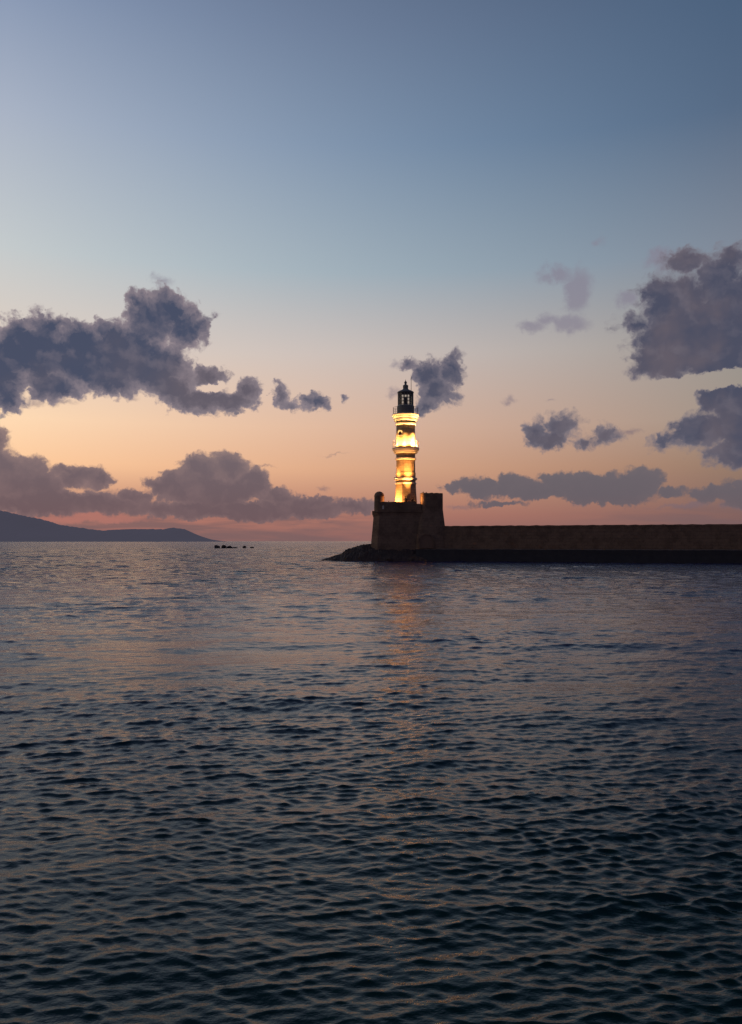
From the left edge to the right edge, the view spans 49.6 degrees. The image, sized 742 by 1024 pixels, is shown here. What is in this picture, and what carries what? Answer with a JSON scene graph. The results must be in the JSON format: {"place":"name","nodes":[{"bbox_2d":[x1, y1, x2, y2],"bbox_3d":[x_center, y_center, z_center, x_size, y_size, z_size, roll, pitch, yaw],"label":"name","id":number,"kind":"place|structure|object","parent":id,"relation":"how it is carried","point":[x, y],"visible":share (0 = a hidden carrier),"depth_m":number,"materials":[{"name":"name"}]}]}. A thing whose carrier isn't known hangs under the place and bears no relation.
{"place":"outdoors","nodes":[
{"label":"outdoors","id":0,"kind":"place"},
{"bbox_2d":[0,511,226,541],"bbox_3d":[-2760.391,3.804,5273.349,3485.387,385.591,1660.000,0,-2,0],"label":"hills","id":1,"kind":"structure","parent":0,"point":[14,527],"depth_m":4758.47,"materials":[{"name":"grey"}]},
{"bbox_2d":[0,541,741,1023],"bbox_3d":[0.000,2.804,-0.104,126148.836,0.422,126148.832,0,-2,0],"label":"water","id":2,"kind":"structure","parent":0,"point":[280,783],"depth_m":9.13,"materials":[{"name":"blue liquid"}]},
{"bbox_2d":[416,549,741,562],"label":"quay","id":3,"kind":"structure","parent":2,"relation":"in","point":[625,555],"depth_m":106.62,"materials":[{"name":"stone"}]},
{"bbox_2d":[443,524,741,548],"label":"breakwater wall","id":4,"kind":"structure","parent":3,"relation":"on","point":[697,536],"depth_m":108.67,"materials":[{"name":"stone"}]},
{"bbox_2d":[0,0,741,540],"label":"sky","id":5,"kind":"structure","parent":0,"point":[233,232],"materials":[{"name":"blue"}]},
{"bbox_2d":[321,544,426,561],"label":"rocky shore","id":6,"kind":"structure","parent":0,"point":[366,552],"depth_m":113.56,"materials":[{"name":"grey stone"}]},
{"bbox_2d":[371,491,444,550],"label":"harbour fort","id":7,"kind":"structure","parent":6,"relation":"on","point":[397,526],"depth_m":114.83,"materials":[{"name":"stone"}]},
{"bbox_2d":[392,379,418,503],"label":"lighthouse","id":8,"kind":"object","parent":7,"relation":"on","point":[405,418],"visible":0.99,"depth_m":118.20,"materials":[{"name":"stone"}]}
]}

